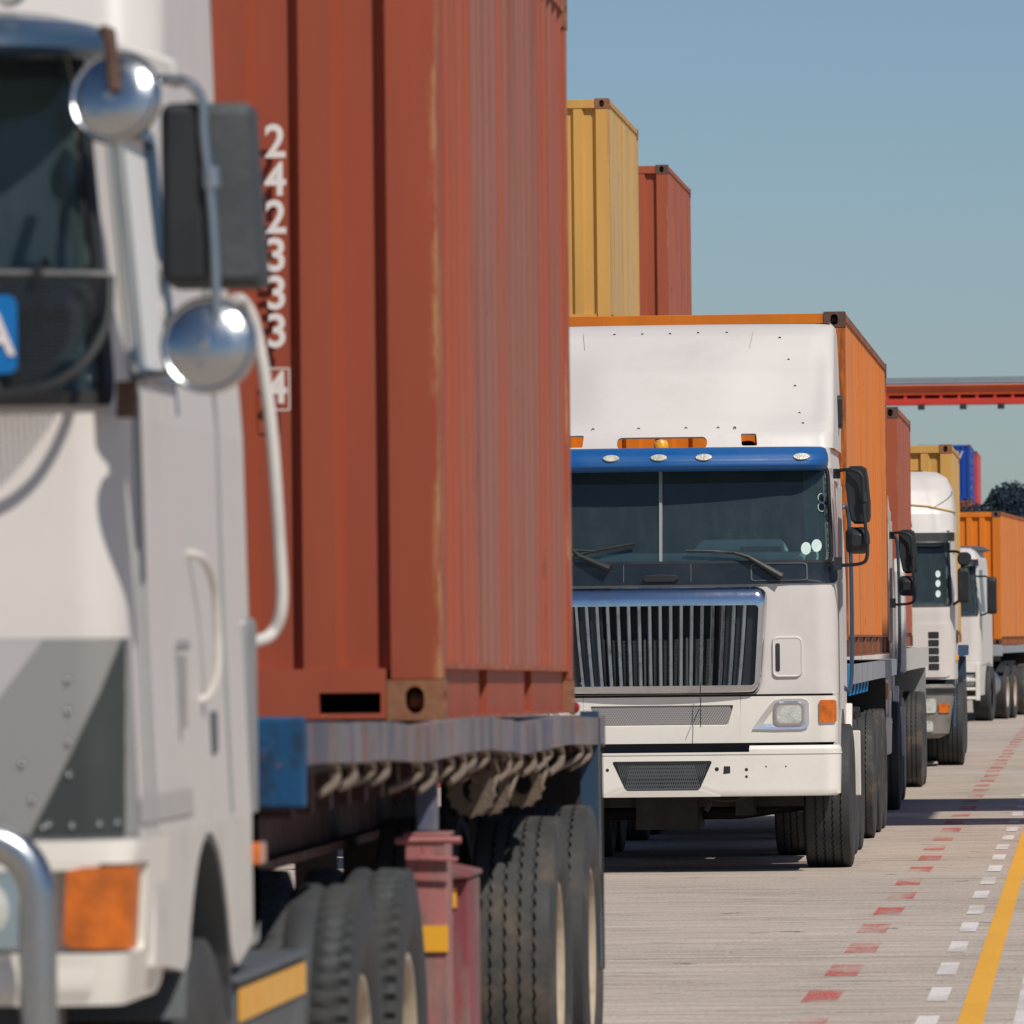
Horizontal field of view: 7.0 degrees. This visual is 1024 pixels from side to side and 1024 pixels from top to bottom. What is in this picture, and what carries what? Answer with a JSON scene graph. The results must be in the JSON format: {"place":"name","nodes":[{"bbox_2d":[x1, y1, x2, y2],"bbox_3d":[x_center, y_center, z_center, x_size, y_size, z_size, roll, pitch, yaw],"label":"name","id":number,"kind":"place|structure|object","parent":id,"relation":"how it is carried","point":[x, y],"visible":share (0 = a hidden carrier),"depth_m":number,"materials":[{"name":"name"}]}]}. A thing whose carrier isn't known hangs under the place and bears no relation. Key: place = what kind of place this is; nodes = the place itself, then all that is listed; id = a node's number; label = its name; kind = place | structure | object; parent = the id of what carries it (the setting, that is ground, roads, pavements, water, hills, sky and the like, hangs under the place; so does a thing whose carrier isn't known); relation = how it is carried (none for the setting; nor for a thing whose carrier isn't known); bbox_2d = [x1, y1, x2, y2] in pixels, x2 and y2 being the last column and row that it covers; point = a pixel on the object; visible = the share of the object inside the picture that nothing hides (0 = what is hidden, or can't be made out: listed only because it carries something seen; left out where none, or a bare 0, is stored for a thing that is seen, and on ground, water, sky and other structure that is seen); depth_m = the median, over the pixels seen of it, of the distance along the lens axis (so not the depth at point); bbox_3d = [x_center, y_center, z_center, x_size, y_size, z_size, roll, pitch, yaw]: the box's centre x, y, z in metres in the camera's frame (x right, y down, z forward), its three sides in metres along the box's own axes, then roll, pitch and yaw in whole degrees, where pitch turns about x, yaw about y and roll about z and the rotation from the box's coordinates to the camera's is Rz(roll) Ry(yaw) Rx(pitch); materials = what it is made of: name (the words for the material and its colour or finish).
{"place":"outdoors","nodes":[
{"label":"outdoors","id":0,"kind":"place"},
{"bbox_2d":[276,700,1023,1023],"bbox_3d":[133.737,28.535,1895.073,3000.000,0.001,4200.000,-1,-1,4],"label":"ground","id":1,"kind":"structure","parent":0,"point":[727,921],"depth_m":50.24,"materials":[{"name":"concrete"}]},
{"bbox_2d":[0,0,428,1023],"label":"tractor unit","id":2,"kind":"object","parent":1,"relation":"on","point":[138,884],"visible":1,"depth_m":16.29,"materials":[{"name":"white paint"}]},
{"bbox_2d":[124,140,164,369],"bbox_3d":[-0.753,-0.520,16.785,0.049,0.480,0.707,-1,-1,4],"label":"side window","id":3,"kind":"structure","parent":2,"relation":"in","point":[134,151],"depth_m":16.91,"materials":[{"name":"glass"}]},
{"bbox_2d":[257,701,604,1023],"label":"flatbed trailer","id":4,"kind":"object","parent":1,"relation":"on","point":[499,852],"visible":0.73,"depth_m":28.21,"materials":[{"name":"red metal"}]},
{"bbox_2d":[210,0,574,720],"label":"shipping container","id":5,"kind":"object","parent":4,"relation":"on","point":[410,302],"visible":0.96,"depth_m":24.23,"materials":[{"name":"red metal"}]},
{"bbox_2d":[383,33,389,647],"bbox_3d":[-0.474,-0.580,30.219,1.048,2.351,0.072,-1,-1,4],"label":"door","id":6,"kind":"structure","parent":5,"relation":"in","point":[383,33],"depth_m":30.18,"materials":[{"name":"red paint"}]},
{"bbox_2d":[544,323,870,866],"bbox_3d":[1.288,0.633,62.627,3.000,3.974,6.708,-1,-1,4],"label":"tractor unit","id":7,"kind":"object","parent":1,"relation":"on","point":[709,630],"visible":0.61,"depth_m":59.56,"materials":[{"name":"white paint"}]},
{"bbox_2d":[834,481,837,556],"bbox_3d":[2.351,0.056,60.406,0.024,0.560,1.015,-1,-1,4],"label":"side window","id":8,"kind":"structure","parent":7,"relation":"in","point":[835,486],"depth_m":60.48,"materials":[{"name":"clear glass"}]},
{"bbox_2d":[626,659,896,839],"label":"flatbed trailer","id":9,"kind":"object","parent":1,"relation":"on","point":[866,694],"visible":0.17,"depth_m":69.79,"materials":[{"name":"metal"}]},
{"bbox_2d":[569,311,889,656],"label":"shipping container","id":10,"kind":"object","parent":9,"relation":"on","point":[862,375],"visible":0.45,"depth_m":66.35,"materials":[{"name":"metal"}]},
{"bbox_2d":[847,501,917,809],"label":"tractor unit","id":11,"kind":"object","parent":1,"relation":"on","point":[902,585],"visible":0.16,"depth_m":79.35,"materials":[{"name":"white paint"}]},
{"bbox_2d":[888,542,888,572],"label":"side window","id":12,"kind":"structure","parent":11,"relation":"in","point":[888,542],"depth_m":79.83,"materials":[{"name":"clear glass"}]},
{"bbox_2d":[895,647,928,786],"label":"flatbed trailer","id":13,"kind":"object","parent":1,"relation":"on","point":[910,682],"visible":0.26,"depth_m":91.16,"materials":[{"name":"paint"}]},
{"bbox_2d":[886,407,912,645],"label":"shipping container","id":14,"kind":"object","parent":13,"relation":"on","point":[898,466],"visible":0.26,"depth_m":91.12,"materials":[{"name":"metal"}]},
{"bbox_2d":[801,730,1023,1001],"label":"red dashed road line","id":15,"kind":"object","parent":1,"relation":"on","point":[832,992],"visible":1,"depth_m":51.17,"materials":[{"name":"red paint"}]},
{"bbox_2d":[906,471,970,764],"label":"tractor unit","id":16,"kind":"object","parent":1,"relation":"on","point":[936,602],"visible":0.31,"depth_m":105.34,"materials":[{"name":"white paint"}]},
{"bbox_2d":[953,553,955,600],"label":"side window","id":17,"kind":"structure","parent":16,"relation":"in","point":[953,553],"depth_m":106.01,"materials":[{"name":"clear glass"}]},
{"bbox_2d":[886,376,1023,409],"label":"gantry crane","id":18,"kind":"object","parent":1,"relation":"on","point":[963,395],"visible":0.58,"depth_m":418.91,"materials":[{"name":"red paint"}]},
{"bbox_2d":[958,645,968,752],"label":"flatbed trailer","id":19,"kind":"object","parent":1,"relation":"on","point":[963,651],"visible":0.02,"depth_m":116.59,"materials":[{"name":"blue paint"}]},
{"bbox_2d":[910,444,961,642],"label":"shipping container","id":20,"kind":"object","parent":19,"relation":"on","point":[942,460],"visible":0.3,"depth_m":108.66,"materials":[{"name":"yellow metal"}]},
{"bbox_2d":[915,794,1023,1023],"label":"white dashed road line","id":21,"kind":"object","parent":1,"relation":"on","point":[939,993],"visible":1,"depth_m":47.28,"materials":[{"name":"beige paint"}]},
{"bbox_2d":[958,546,1017,720],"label":"tractor unit","id":22,"kind":"object","parent":1,"relation":"on","point":[992,689],"visible":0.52,"depth_m":157.56,"materials":[{"name":"white paint"}]},
{"bbox_2d":[979,570,985,611],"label":"side window","id":23,"kind":"structure","parent":22,"relation":"in","point":[983,608],"depth_m":157.59,"materials":[{"name":"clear glass"}]},
{"bbox_2d":[957,828,1023,1023],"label":"yellow road line","id":24,"kind":"object","parent":1,"relation":"on","point":[974,1008],"visible":1,"depth_m":44.54,"materials":[{"name":"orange paint"}]},
{"bbox_2d":[960,482,1023,517],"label":"tree","id":25,"kind":"object","parent":1,"relation":"on","point":[1009,500],"visible":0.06,"depth_m":298.86,"materials":[{"name":"green plant"}]},
{"bbox_2d":[990,480,1023,498],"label":"tree","id":26,"kind":"object","parent":1,"relation":"on","point":[1020,487],"visible":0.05,"depth_m":302.17,"materials":[{"name":"green plant"}]},
{"bbox_2d":[993,644,1023,714],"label":"flatbed trailer","id":27,"kind":"object","parent":1,"relation":"on","point":[1015,652],"visible":0.11,"depth_m":168.26,"materials":[{"name":"metal"}]},
{"bbox_2d":[960,511,1023,644],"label":"shipping container","id":28,"kind":"object","parent":27,"relation":"on","point":[999,535],"visible":0.39,"depth_m":162.60,"materials":[{"name":"orange metal"}]},
{"bbox_2d":[1013,976,1023,1023],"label":"white road line","id":29,"kind":"object","parent":1,"relation":"on","point":[1019,1017],"depth_m":37.34,"materials":[{"name":"beige paint"}]},
{"bbox_2d":[566,0,1023,507],"label":"sky","id":30,"kind":"structure","parent":0,"point":[863,159],"materials":[{"name":"blue"}]},
{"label":"shipping container","id":31,"kind":"object","parent":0,"visible":0},
{"bbox_2d":[567,98,639,316],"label":"shipping container","id":32,"kind":"object","parent":31,"relation":"on","point":[603,203],"visible":0.34,"depth_m":94.29,"materials":[{"name":"yellow metal"}]},
{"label":"shipping container","id":33,"kind":"object","parent":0,"visible":0},
{"bbox_2d":[638,165,691,315],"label":"shipping container","id":34,"kind":"object","parent":33,"relation":"on","point":[665,237],"visible":0.3,"depth_m":107.76,"materials":[{"name":"metal"}]},
{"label":"shipping container","id":35,"kind":"object","parent":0,"visible":0},
{"bbox_2d":[960,500,974,510],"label":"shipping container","id":36,"kind":"object","parent":35,"relation":"on","point":[962,503],"visible":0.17,"depth_m":386.54,"materials":[{"name":"metal"}]},
{"bbox_2d":[918,445,974,503],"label":"shipping container","id":37,"kind":"object","parent":36,"relation":"on","point":[966,473],"visible":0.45,"depth_m":386.60,"materials":[{"name":"blue metal"}]},
{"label":"shipping container","id":38,"kind":"object","parent":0,"visible":0},
{"bbox_2d":[974,451,980,504],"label":"shipping container","id":39,"kind":"object","parent":38,"relation":"on","point":[977,468],"visible":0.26,"depth_m":402.89,"materials":[{"name":"red metal"}]}
]}

